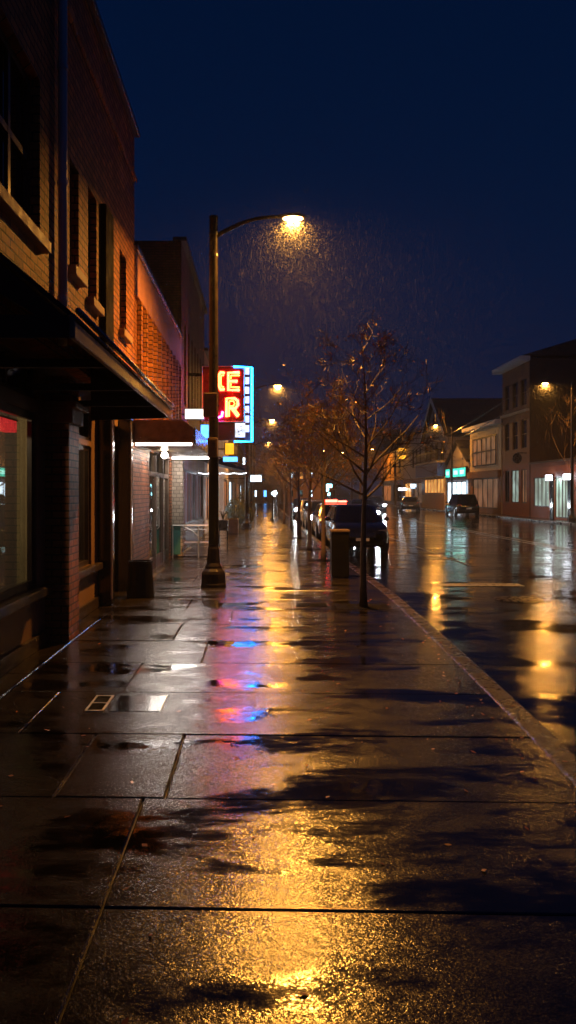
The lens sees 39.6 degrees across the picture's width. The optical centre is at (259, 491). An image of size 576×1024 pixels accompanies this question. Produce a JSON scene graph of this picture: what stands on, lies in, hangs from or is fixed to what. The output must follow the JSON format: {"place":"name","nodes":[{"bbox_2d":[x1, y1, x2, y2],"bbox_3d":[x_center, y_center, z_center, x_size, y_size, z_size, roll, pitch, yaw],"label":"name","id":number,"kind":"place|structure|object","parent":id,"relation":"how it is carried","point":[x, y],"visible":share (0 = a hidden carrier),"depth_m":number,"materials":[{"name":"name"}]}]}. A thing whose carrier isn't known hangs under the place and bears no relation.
{"place":"outdoors","nodes":[
{"label":"outdoors","id":0,"kind":"place"},
{"bbox_2d":[0,0,174,676],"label":"brick building","id":1,"kind":"structure","parent":0,"point":[78,393],"depth_m":9.30,"materials":[{"name":"brick"}]},
{"bbox_2d":[0,414,17,432],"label":"window sign","id":2,"kind":"object","parent":1,"relation":"hanging from","point":[8,424],"visible":0.7,"depth_m":8.46,"materials":[{"name":"red"}]},
{"bbox_2d":[0,401,33,601],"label":"shop window","id":3,"kind":"structure","parent":1,"relation":"in","point":[7,408],"depth_m":8.86,"materials":[{"name":"black glass"}]},
{"bbox_2d":[0,343,33,398],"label":"transom window","id":4,"kind":"structure","parent":1,"relation":"in","point":[20,380],"depth_m":8.45,"materials":[{"name":"glass"}]},
{"bbox_2d":[17,417,26,583],"bbox_3d":[-2.680,0.225,9.180,0.220,2.350,0.006,0,0,0],"label":"curtain","id":5,"kind":"object","parent":1,"relation":"hanging from","point":[21,500],"visible":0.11,"depth_m":9.18,"materials":[{"name":"fabric"}]},
{"bbox_2d":[0,27,50,253],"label":"window","id":6,"kind":"structure","parent":1,"relation":"in","point":[14,81],"depth_m":7.93,"materials":[{"name":"glass"}]},
{"bbox_2d":[68,171,87,287],"bbox_3d":[-2.331,-3.330,9.905,0.262,1.440,0.650,0,0,0],"label":"window","id":7,"kind":"structure","parent":1,"relation":"in","point":[74,272],"depth_m":10.03,"materials":[{"name":"stone"}]},
{"bbox_2d":[79,444,88,567],"bbox_3d":[-2.566,0.200,10.925,0.072,1.740,1.850,0,0,0],"label":"shop window","id":8,"kind":"structure","parent":1,"relation":"in","point":[85,562],"depth_m":11.78,"materials":[{"name":"brown glass"}]},
{"bbox_2d":[79,412,88,440],"bbox_3d":[-2.566,-0.975,10.925,0.072,0.450,1.850,0,0,0],"label":"transom window","id":9,"kind":"structure","parent":1,"relation":"in","point":[83,431],"depth_m":11.80,"materials":[{"name":"glass"}]},
{"bbox_2d":[87,198,104,316],"bbox_3d":[-2.331,-3.290,10.975,0.262,1.620,0.710,0,0,0],"label":"window","id":10,"kind":"structure","parent":1,"relation":"in","point":[92,302],"depth_m":11.19,"materials":[{"name":"stone"}]},
{"bbox_2d":[119,259,132,343],"bbox_3d":[-2.331,-3.275,13.425,0.262,1.450,0.810,0,0,0],"label":"window","id":11,"kind":"structure","parent":1,"relation":"in","point":[126,337],"depth_m":13.49,"materials":[{"name":"stone"}]},
{"bbox_2d":[0,503,575,1023],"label":"sidewalk","id":12,"kind":"structure","parent":0,"point":[266,887],"depth_m":4.24,"materials":[{"name":"concrete"}]},
{"bbox_2d":[84,695,113,710],"bbox_3d":[-1.325,1.745,6.620,0.150,0.008,0.480,0,0,0],"label":"access cover","id":13,"kind":"object","parent":12,"relation":"on","point":[99,702],"visible":1,"depth_m":6.61,"materials":[{"name":"metal"}]},
{"bbox_2d":[110,695,167,711],"bbox_3d":[-0.995,1.746,6.620,0.410,0.006,0.520,0,0,0],"label":"utility cover","id":14,"kind":"object","parent":12,"relation":"on","point":[139,703],"visible":1,"depth_m":6.60,"materials":[{"name":"metal"}]},
{"bbox_2d":[127,560,153,597],"bbox_3d":[-2.000,1.450,13.400,0.460,0.600,0.460,0,0,0],"label":"trash can","id":15,"kind":"object","parent":12,"relation":"on","point":[140,584],"visible":1,"depth_m":13.22,"materials":[{"name":"plastic"}]},
{"bbox_2d":[133,245,208,570],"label":"brick building","id":16,"kind":"structure","parent":12,"relation":"on","point":[163,448],"depth_m":17.57,"materials":[{"name":"brick"}]},
{"bbox_2d":[182,409,204,419],"bbox_3d":[-1.951,-2.243,23.084,0.698,0.316,0.192,0,0,0],"label":"lit box sign","id":17,"kind":"object","parent":16,"relation":"attached to","point":[193,414],"visible":0.88,"depth_m":22.99,"materials":[{"name":"beige"}]},
{"bbox_2d":[134,237,207,548],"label":"dark brick building","id":18,"kind":"structure","parent":12,"relation":"on","point":[171,264],"depth_m":25.69,"materials":[{"name":"brick"}]},
{"bbox_2d":[184,469,201,524],"bbox_3d":[-2.376,0.175,28.200,0.072,1.750,8.000,0,0,0],"label":"shop window","id":19,"kind":"structure","parent":18,"relation":"in","point":[192,480],"depth_m":27.97,"materials":[{"name":"glass"}]},
{"bbox_2d":[199,424,208,438],"bbox_3d":[-1.914,-1.827,24.284,0.771,0.451,0.192,0,0,0],"label":"lit box sign","id":20,"kind":"object","parent":18,"relation":"attached to","point":[204,430],"visible":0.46,"depth_m":24.19,"materials":[{"name":"blue"}]},
{"bbox_2d":[194,456,237,461],"bbox_3d":[-1.532,-1.148,28.084,1.536,0.208,0.192,0,0,0],"label":"lit box sign","id":21,"kind":"object","parent":18,"relation":"attached to","point":[230,459],"visible":0.92,"depth_m":27.99,"materials":[{"name":"blue"}]},
{"bbox_2d":[189,366,252,441],"bbox_3d":[-1.265,-2.854,26.036,2.069,2.490,0.369,0,0,0],"label":"neon sign","id":22,"kind":"object","parent":18,"relation":"attached to","point":[234,382],"visible":0.94,"depth_m":25.98,"materials":[{"name":"red plastic"}]},
{"bbox_2d":[219,443,234,454],"bbox_3d":[-1.543,-1.339,24.884,1.514,0.387,0.192,0,0,0],"label":"lit box sign","id":23,"kind":"object","parent":18,"relation":"attached to","point":[229,448],"visible":0.73,"depth_m":24.79,"materials":[{"name":"yellow"}]},
{"bbox_2d":[171,525,208,557],"bbox_3d":[-1.810,1.304,21.239,1.060,0.891,0.349,0,0,0],"label":"steel bench","id":24,"kind":"object","parent":12,"relation":"on","point":[175,539],"visible":0.8,"depth_m":21.12,"materials":[{"name":"teal paint"}]},
{"bbox_2d":[204,348,208,533],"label":"building","id":25,"kind":"structure","parent":12,"relation":"on","point":[206,466],"depth_m":34.39,"materials":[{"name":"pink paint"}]},
{"bbox_2d":[206,475,208,520],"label":"shop window","id":26,"kind":"structure","parent":25,"relation":"in","point":[207,476],"depth_m":35.97,"materials":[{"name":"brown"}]},
{"bbox_2d":[202,457,246,473],"bbox_3d":[-1.405,-1.205,32.500,1.770,0.830,5.000,0,0,0],"label":"shop awning","id":27,"kind":"object","parent":25,"relation":"attached to","point":[228,465],"visible":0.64,"depth_m":30.00,"materials":[{"name":"fabric"}]},
{"bbox_2d":[218,440,227,519],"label":"pale shop building","id":28,"kind":"structure","parent":12,"relation":"on","point":[223,491],"depth_m":49.07,"materials":[{"name":"white paint"}]},
{"bbox_2d":[225,475,261,481],"bbox_3d":[-1.088,-0.884,52.084,2.424,0.456,0.192,0,0,0],"label":"lit box sign","id":29,"kind":"object","parent":28,"relation":"attached to","point":[253,478],"visible":0.96,"depth_m":51.99,"materials":[{"name":"white"}]},
{"bbox_2d":[219,511,227,543],"bbox_3d":[-1.250,1.189,27.050,0.340,1.121,0.300,0,0,0],"label":"dark planter","id":30,"kind":"object","parent":12,"relation":"on","point":[223,524],"visible":0.77,"depth_m":26.90,"materials":[{"name":"black metal"}]},
{"bbox_2d":[226,518,237,532],"bbox_3d":[-1.170,1.430,33.950,0.500,0.640,0.500,0,0,0],"label":"planter box","id":31,"kind":"object","parent":12,"relation":"on","point":[232,525],"visible":0.92,"depth_m":33.70,"materials":[{"name":"wood"}]},
{"bbox_2d":[228,440,237,513],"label":"dark corner shop","id":32,"kind":"structure","parent":12,"relation":"on","point":[231,488],"depth_m":66.91,"materials":[{"name":"brown"}]},
{"bbox_2d":[225,497,244,525],"bbox_3d":[-1.238,1.017,40.997,1.168,1.529,1.165,0,0,0],"label":"round shrub","id":33,"kind":"object","parent":12,"relation":"on","point":[238,507],"visible":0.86,"depth_m":40.75,"materials":[{"name":"green plant"}]},
{"bbox_2d":[235,437,244,499],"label":"distant shop row","id":34,"kind":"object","parent":12,"relation":"on","point":[239,482],"visible":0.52,"depth_m":90.00,"materials":[{"name":"brown"}]},
{"bbox_2d":[237,489,255,510],"bbox_3d":[-1.013,0.717,58.002,1.438,2.154,1.442,0,0,0],"label":"round shrub","id":35,"kind":"object","parent":12,"relation":"on","point":[240,495],"visible":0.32,"depth_m":57.82,"materials":[{"name":"green plant"}]},
{"bbox_2d":[201,212,304,587],"bbox_3d":[-0.126,-1.712,14.830,1.931,6.925,0.462,0,0,0],"label":"street lamp","id":36,"kind":"object","parent":12,"relation":"on","point":[213,574],"visible":1,"depth_m":14.76,"materials":[{"name":"metal"}]},
{"bbox_2d":[203,393,217,416],"bbox_3d":[-0.907,-1.600,14.713,0.275,0.440,0.065,0,0,0],"label":"sign plate","id":37,"kind":"object","parent":36,"relation":"attached to","point":[210,406],"visible":1,"depth_m":14.68,"materials":[{"name":"metal"}]},
{"bbox_2d":[208,438,217,456],"bbox_3d":[-0.865,-0.815,14.644,0.180,0.350,0.192,0,0,0],"label":"signal box","id":38,"kind":"object","parent":36,"relation":"attached to","point":[212,447],"visible":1,"depth_m":14.55,"materials":[{"name":"metal"}]},
{"bbox_2d":[209,440,215,454],"bbox_3d":[-0.865,-0.815,14.553,0.130,0.270,0.010,0,0,0],"label":"door","id":39,"kind":"structure","parent":38,"relation":"in","point":[212,443],"depth_m":14.55,"materials":[{"name":"metal"}]},
{"bbox_2d":[242,384,282,528],"bbox_3d":[0.115,-1.712,38.200,1.931,6.925,0.462,0,0,0],"label":"street lamp","id":40,"kind":"object","parent":12,"relation":"on","point":[247,524],"visible":0.8,"depth_m":38.12,"materials":[{"name":"metal"}]},
{"bbox_2d":[250,419,274,511],"bbox_3d":[0.115,-1.712,56.500,1.931,6.925,0.462,0,0,0],"label":"street lamp","id":41,"kind":"object","parent":12,"relation":"on","point":[251,495],"visible":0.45,"depth_m":56.42,"materials":[{"name":"metal"}]},
{"bbox_2d":[249,474,286,502],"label":"distant building","id":42,"kind":"structure","parent":12,"relation":"on","point":[263,494],"depth_m":128.00,"materials":[{"name":"brick"}]},
{"bbox_2d":[256,461,294,511],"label":"street tree","id":43,"kind":"object","parent":12,"relation":"on","point":[270,482],"visible":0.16,"depth_m":70.00,"materials":[{"name":"orange plant"}]},
{"bbox_2d":[255,453,297,516],"bbox_3d":[1.627,-0.625,55.748,3.690,4.753,3.098,0,0,-28],"label":"street tree","id":44,"kind":"object","parent":12,"relation":"on","point":[279,488],"visible":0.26,"depth_m":55.94,"materials":[{"name":"orange plant"}]},
{"bbox_2d":[252,431,314,529],"bbox_3d":[1.040,-0.625,37.047,3.098,4.753,3.690,0,0,31],"label":"street tree","id":45,"kind":"object","parent":12,"relation":"on","point":[291,513],"visible":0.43,"depth_m":36.97,"materials":[{"name":"orange plant"}]},
{"bbox_2d":[249,439,322,522],"bbox_3d":[1.129,-0.871,44.713,4.092,5.244,5.410,0,0,-43],"label":"street tree","id":46,"kind":"object","parent":12,"relation":"on","point":[284,490],"visible":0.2,"depth_m":44.94,"materials":[{"name":"orange plant"}]},
{"bbox_2d":[0,599,575,1023],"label":"fallen leaves","id":47,"kind":"object","parent":12,"relation":"on","point":[124,1021],"visible":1,"depth_m":4.80,"materials":[{"name":"orange plant"}]},
{"bbox_2d":[294,603,328,605],"bbox_3d":[0.795,1.744,12.400,0.510,0.011,0.340,0,0,0],"label":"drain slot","id":48,"kind":"object","parent":12,"relation":"on","point":[311,604],"visible":1,"depth_m":12.40,"materials":[{"name":"metal"}]},
{"bbox_2d":[306,559,329,561],"bbox_3d":[1.600,1.758,20.400,0.800,0.024,0.640,0,0,0],"label":"tree pit","id":49,"kind":"object","parent":12,"relation":"on","point":[315,560],"visible":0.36,"depth_m":20.39,"materials":[{"name":"soil"}]},
{"bbox_2d":[277,379,404,560],"bbox_3d":[1.995,-0.625,20.571,3.098,4.753,3.690,0,0,0],"label":"street tree","id":50,"kind":"object","parent":49,"relation":"on","point":[323,544],"visible":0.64,"depth_m":20.36,"materials":[{"name":"orange plant"}]},
{"bbox_2d":[329,529,349,577],"bbox_3d":[1.630,1.258,16.380,0.390,0.985,0.390,0,0,0],"label":"litter bin","id":51,"kind":"object","parent":12,"relation":"on","point":[339,553],"visible":1,"depth_m":16.20,"materials":[{"name":"plastic"}]},
{"bbox_2d":[335,604,391,609],"bbox_3d":[1.560,1.758,12.200,0.800,0.024,0.640,0,0,0],"label":"tree pit","id":52,"kind":"object","parent":12,"relation":"on","point":[357,607],"visible":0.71,"depth_m":12.09,"materials":[{"name":"soil"}]},
{"bbox_2d":[225,310,455,606],"bbox_3d":[1.318,-0.568,12.339,3.772,4.638,2.993,0,0,0],"label":"street tree","id":53,"kind":"object","parent":52,"relation":"on","point":[363,601],"visible":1,"depth_m":12.19,"materials":[{"name":"brown plant"}]},
{"bbox_2d":[244,468,381,496],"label":"hills","id":54,"kind":"structure","parent":0,"point":[339,492],"depth_m":315.22,"materials":[{"name":"black"}]},
{"bbox_2d":[244,495,381,501],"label":"ground","id":55,"kind":"structure","parent":0,"point":[342,498],"depth_m":232.63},
{"bbox_2d":[244,446,275,487],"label":"background tree","id":56,"kind":"object","parent":55,"relation":"on","point":[261,455],"visible":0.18,"depth_m":148.94,"materials":[{"name":"orange plant"}]},
{"bbox_2d":[367,430,402,480],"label":"background tree","id":57,"kind":"object","parent":55,"relation":"on","point":[385,448],"visible":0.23,"depth_m":122.60,"materials":[{"name":"orange plant"}]},
{"bbox_2d":[367,417,402,483],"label":"background tree","id":58,"kind":"object","parent":55,"relation":"on","point":[380,428],"visible":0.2,"depth_m":139.28,"materials":[{"name":"orange plant"}]},
{"bbox_2d":[384,420,411,449],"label":"background tree","id":59,"kind":"object","parent":55,"relation":"on","point":[398,424],"visible":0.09,"depth_m":128.30,"materials":[{"name":"orange plant"}]},
{"bbox_2d":[330,499,575,525],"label":"kerb","id":60,"kind":"structure","parent":55,"relation":"on","point":[555,522],"depth_m":54.90,"materials":[{"name":"concrete"}]},
{"bbox_2d":[96,0,575,494],"label":"sky","id":61,"kind":"structure","parent":0,"point":[426,149],"materials":[{"name":"blue"}]},
{"bbox_2d":[277,499,575,755],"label":"road","id":62,"kind":"structure","parent":0,"point":[523,655],"depth_m":15.04,"materials":[{"name":"asphalt"}]},
{"bbox_2d":[292,498,307,519],"bbox_3d":[3.050,1.160,55.643,2.031,1.420,4.374,0,0,0],"label":"parked car","id":63,"kind":"object","parent":62,"relation":"on","point":[294,504],"visible":0.2,"depth_m":54.60,"materials":[{"name":"black paint"}]},
{"bbox_2d":[295,499,321,524],"bbox_3d":[3.050,1.160,46.643,2.031,1.420,4.374,0,0,0],"label":"parked car","id":64,"kind":"object","parent":62,"relation":"on","point":[303,503],"visible":0.27,"depth_m":46.21,"materials":[{"name":"black paint"}]},
{"bbox_2d":[302,501,321,530],"bbox_3d":[3.050,1.160,39.643,2.031,1.420,4.374,0,0,0],"label":"parked car","id":65,"kind":"object","parent":62,"relation":"on","point":[314,504],"visible":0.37,"depth_m":39.01,"materials":[{"name":"grey paint"}]},
{"bbox_2d":[311,500,346,539],"bbox_3d":[3.050,1.090,32.343,2.031,1.560,4.374,0,0,0],"label":"parked car","id":66,"kind":"object","parent":62,"relation":"on","point":[316,522],"visible":0.3,"depth_m":31.88,"materials":[{"name":"silver paint"}]},
{"bbox_2d":[310,436,350,494],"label":"background tree","id":67,"kind":"object","parent":62,"relation":"on","point":[338,474],"visible":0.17,"depth_m":138.80,"materials":[{"name":"orange plant"}]},
{"bbox_2d":[321,432,362,499],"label":"background tree","id":68,"kind":"object","parent":62,"relation":"on","point":[331,474],"visible":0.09,"depth_m":151.94,"materials":[{"name":"orange plant"}]},
{"bbox_2d":[325,504,388,551],"bbox_3d":[3.080,1.140,26.143,2.031,1.460,4.374,0,0,0],"label":"parked car","id":69,"kind":"object","parent":62,"relation":"on","point":[343,516],"visible":0.62,"depth_m":24.82,"materials":[{"name":"blue paint"}]},
{"bbox_2d":[335,423,382,498],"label":"background tree","id":70,"kind":"object","parent":62,"relation":"on","point":[360,466],"visible":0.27,"depth_m":136.05,"materials":[{"name":"orange plant"}]},
{"bbox_2d":[348,499,380,517],"bbox_3d":[6.150,1.160,48.143,2.031,1.420,4.374,0,0,0],"label":"moving car","id":71,"kind":"object","parent":62,"relation":"on","point":[359,501],"visible":0.11,"depth_m":47.57,"materials":[{"name":"black paint"}]},
{"bbox_2d":[368,497,386,512],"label":"moving car","id":72,"kind":"object","parent":62,"relation":"on","point":[378,501],"visible":0.51,"depth_m":72.74,"materials":[{"name":"grey paint"}]},
{"bbox_2d":[398,497,419,510],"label":"parked sedan","id":73,"kind":"object","parent":62,"relation":"on","point":[409,502],"visible":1,"depth_m":76.41,"materials":[{"name":"grey paint"}]},
{"bbox_2d":[277,506,575,786],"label":"kerb","id":74,"kind":"structure","parent":62,"relation":"on","point":[554,749],"depth_m":6.91,"materials":[{"name":"concrete"}]},
{"bbox_2d":[445,494,478,515],"bbox_3d":[16.300,1.010,64.707,2.163,1.720,4.674,0,0,0],"label":"parked suv","id":75,"kind":"object","parent":62,"relation":"on","point":[466,504],"visible":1,"depth_m":62.81,"materials":[{"name":"black paint"}]},
{"bbox_2d":[382,514,574,551],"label":"line marking","id":76,"kind":"object","parent":62,"relation":"on","point":[491,534],"depth_m":33.49,"materials":[{"name":"paint"}]},
{"bbox_2d":[438,583,522,585],"bbox_3d":[4.435,1.865,16.085,1.630,0.003,0.470,0,0,0],"label":"parking bay marking","id":77,"kind":"object","parent":62,"relation":"on","point":[479,584],"visible":1,"depth_m":16.11,"materials":[{"name":"paint"}]},
{"bbox_2d":[494,596,544,602],"bbox_3d":[4.500,1.861,13.900,0.840,0.017,0.840,0,0,0],"label":"manhole cover","id":78,"kind":"object","parent":62,"relation":"on","point":[519,599],"visible":1,"depth_m":13.82,"materials":[{"name":"black metal"}]},
{"bbox_2d":[346,500,568,522],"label":"sidewalk","id":79,"kind":"structure","parent":0,"point":[558,520],"depth_m":57.21,"materials":[{"name":"concrete"}]},
{"bbox_2d":[382,450,402,504],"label":"ochre building","id":80,"kind":"structure","parent":79,"relation":"on","point":[389,498],"depth_m":114.72,"materials":[{"name":"paint"}]},
{"bbox_2d":[384,485,390,500],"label":"shop window","id":81,"kind":"structure","parent":80,"relation":"in","point":[388,497],"depth_m":119.48,"materials":[{"name":"brown"}]},
{"bbox_2d":[394,439,405,504],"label":"utility pole","id":82,"kind":"object","parent":79,"relation":"on","point":[400,457],"visible":0.56,"depth_m":103.88,"materials":[{"name":"brown"}]},
{"bbox_2d":[396,397,509,451],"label":"overhead wires","id":83,"kind":"object","parent":82,"relation":"attached to","point":[467,424],"visible":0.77,"depth_m":66.88,"materials":[{"name":"black metal"}]},
{"bbox_2d":[402,433,423,506],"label":"pink building","id":84,"kind":"structure","parent":79,"relation":"on","point":[411,471],"depth_m":99.67,"materials":[{"name":"orange paint"}]},
{"bbox_2d":[414,482,421,502],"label":"shop window","id":85,"kind":"structure","parent":84,"relation":"in","point":[419,485],"depth_m":95.82,"materials":[{"name":"brown"}]},
{"bbox_2d":[434,424,452,495],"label":"street lamp","id":86,"kind":"object","parent":79,"relation":"on","point":[451,428],"visible":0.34,"depth_m":74.93,"materials":[{"name":"metal"}]},
{"bbox_2d":[445,440,469,503],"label":"gabled shop","id":87,"kind":"structure","parent":79,"relation":"on","point":[461,452],"depth_m":76.01,"materials":[{"name":"paint"}]},
{"bbox_2d":[445,466,467,478],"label":"teal sign","id":88,"kind":"object","parent":87,"relation":"attached to","point":[460,472],"visible":0.94,"depth_m":75.89,"materials":[{"name":"teal"}]},
{"bbox_2d":[447,481,466,503],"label":"shop window","id":89,"kind":"structure","parent":87,"relation":"in","point":[459,487],"depth_m":76.69,"materials":[{"name":"white"}]},
{"bbox_2d":[462,419,501,513],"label":"cream building","id":90,"kind":"structure","parent":79,"relation":"on","point":[484,475],"depth_m":66.88,"materials":[{"name":"paint"}]},
{"bbox_2d":[472,434,495,466],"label":"window","id":91,"kind":"structure","parent":90,"relation":"in","point":[484,448],"depth_m":67.57,"materials":[{"name":"brown"}]},
{"bbox_2d":[473,478,496,508],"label":"shop window","id":92,"kind":"structure","parent":90,"relation":"in","point":[485,490],"depth_m":67.47,"materials":[{"name":"brown"}]},
{"bbox_2d":[492,339,575,516],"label":"brown building","id":93,"kind":"structure","parent":79,"relation":"on","point":[526,390],"depth_m":56.36,"materials":[{"name":"brick"}]},
{"bbox_2d":[505,470,508,501],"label":"shop window","id":94,"kind":"structure","parent":93,"relation":"in","point":[506,472],"depth_m":61.55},
{"bbox_2d":[513,382,517,408],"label":"window","id":95,"kind":"structure","parent":93,"relation":"in","point":[515,386],"depth_m":59.90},
{"bbox_2d":[513,421,517,449],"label":"window","id":96,"kind":"structure","parent":93,"relation":"in","point":[515,424],"depth_m":59.90,"materials":[{"name":"glass"}]},
{"bbox_2d":[512,470,518,502],"bbox_3d":[19.076,-0.425,59.650,0.072,2.450,1.700,0,0,0],"label":"shop window","id":97,"kind":"structure","parent":93,"relation":"in","point":[515,473],"depth_m":59.63,"materials":[{"name":"grey"}]},
{"bbox_2d":[522,378,526,405],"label":"window","id":98,"kind":"structure","parent":93,"relation":"in","point":[524,382],"depth_m":57.86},
{"bbox_2d":[522,419,526,447],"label":"window","id":99,"kind":"structure","parent":93,"relation":"in","point":[524,422],"depth_m":57.86,"materials":[{"name":"glass"}]},
{"bbox_2d":[522,469,526,502],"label":"shop window","id":100,"kind":"structure","parent":93,"relation":"in","point":[524,471],"depth_m":57.59,"materials":[{"name":"brown"}]},
{"bbox_2d":[528,457,575,519],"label":"storefront","id":101,"kind":"object","parent":79,"relation":"on","point":[549,489],"visible":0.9,"depth_m":51.87,"materials":[{"name":"orange paint"}]},
{"bbox_2d":[534,477,548,506],"bbox_3d":[19.076,0.000,54.100,0.072,2.000,3.000,0,0,0],"label":"shop window","id":102,"kind":"structure","parent":101,"relation":"in","point":[541,486],"depth_m":54.12,"materials":[{"name":"grey"}]},
{"bbox_2d":[555,476,566,518],"bbox_3d":[19.076,0.325,50.450,0.072,2.650,2.300,0,0,0],"label":"door","id":103,"kind":"structure","parent":101,"relation":"in","point":[560,484],"depth_m":50.85,"materials":[{"name":"grey"}]},
{"bbox_2d":[531,391,575,477],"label":"sidewalk tree","id":104,"kind":"object","parent":79,"relation":"on","point":[562,430],"visible":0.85,"depth_m":47.71,"materials":[{"name":"orange plant"}]},
{"bbox_2d":[541,382,575,522],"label":"street lamp","id":105,"kind":"object","parent":79,"relation":"on","point":[571,518],"visible":1,"depth_m":45.93,"materials":[{"name":"metal"}]},
{"bbox_2d":[415,397,501,508],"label":"gabled house","id":106,"kind":"structure","parent":0,"point":[464,412],"depth_m":85.05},
{"bbox_2d":[424,476,444,494],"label":"shop window","id":107,"kind":"structure","parent":106,"relation":"in","point":[433,485],"depth_m":86.50,"materials":[{"name":"glass"}]},
{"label":"verge","id":108,"kind":"structure","parent":0,"visible":0},
{"bbox_2d":[286,457,321,501],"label":"distant building","id":109,"kind":"structure","parent":108,"relation":"on","point":[316,493],"depth_m":134.00,"materials":[{"name":"brick"}]},
{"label":"tree pit","id":110,"kind":"structure","parent":0,"visible":0},
{"bbox_2d":[256,384,377,548],"bbox_3d":[1.878,-0.871,24.456,4.092,5.244,5.410,0,0,0],"label":"street tree","id":111,"kind":"object","parent":110,"relation":"on","point":[309,543],"visible":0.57,"depth_m":24.38,"materials":[{"name":"orange plant"}]},
{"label":"tree pit","id":112,"kind":"structure","parent":0,"visible":0},
{"bbox_2d":[234,400,361,537],"bbox_3d":[1.542,-0.871,30.860,5.410,5.244,4.092,0,0,16],"label":"street tree","id":113,"kind":"object","parent":112,"relation":"on","point":[299,511],"visible":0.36,"depth_m":30.53,"materials":[{"name":"orange plant"}]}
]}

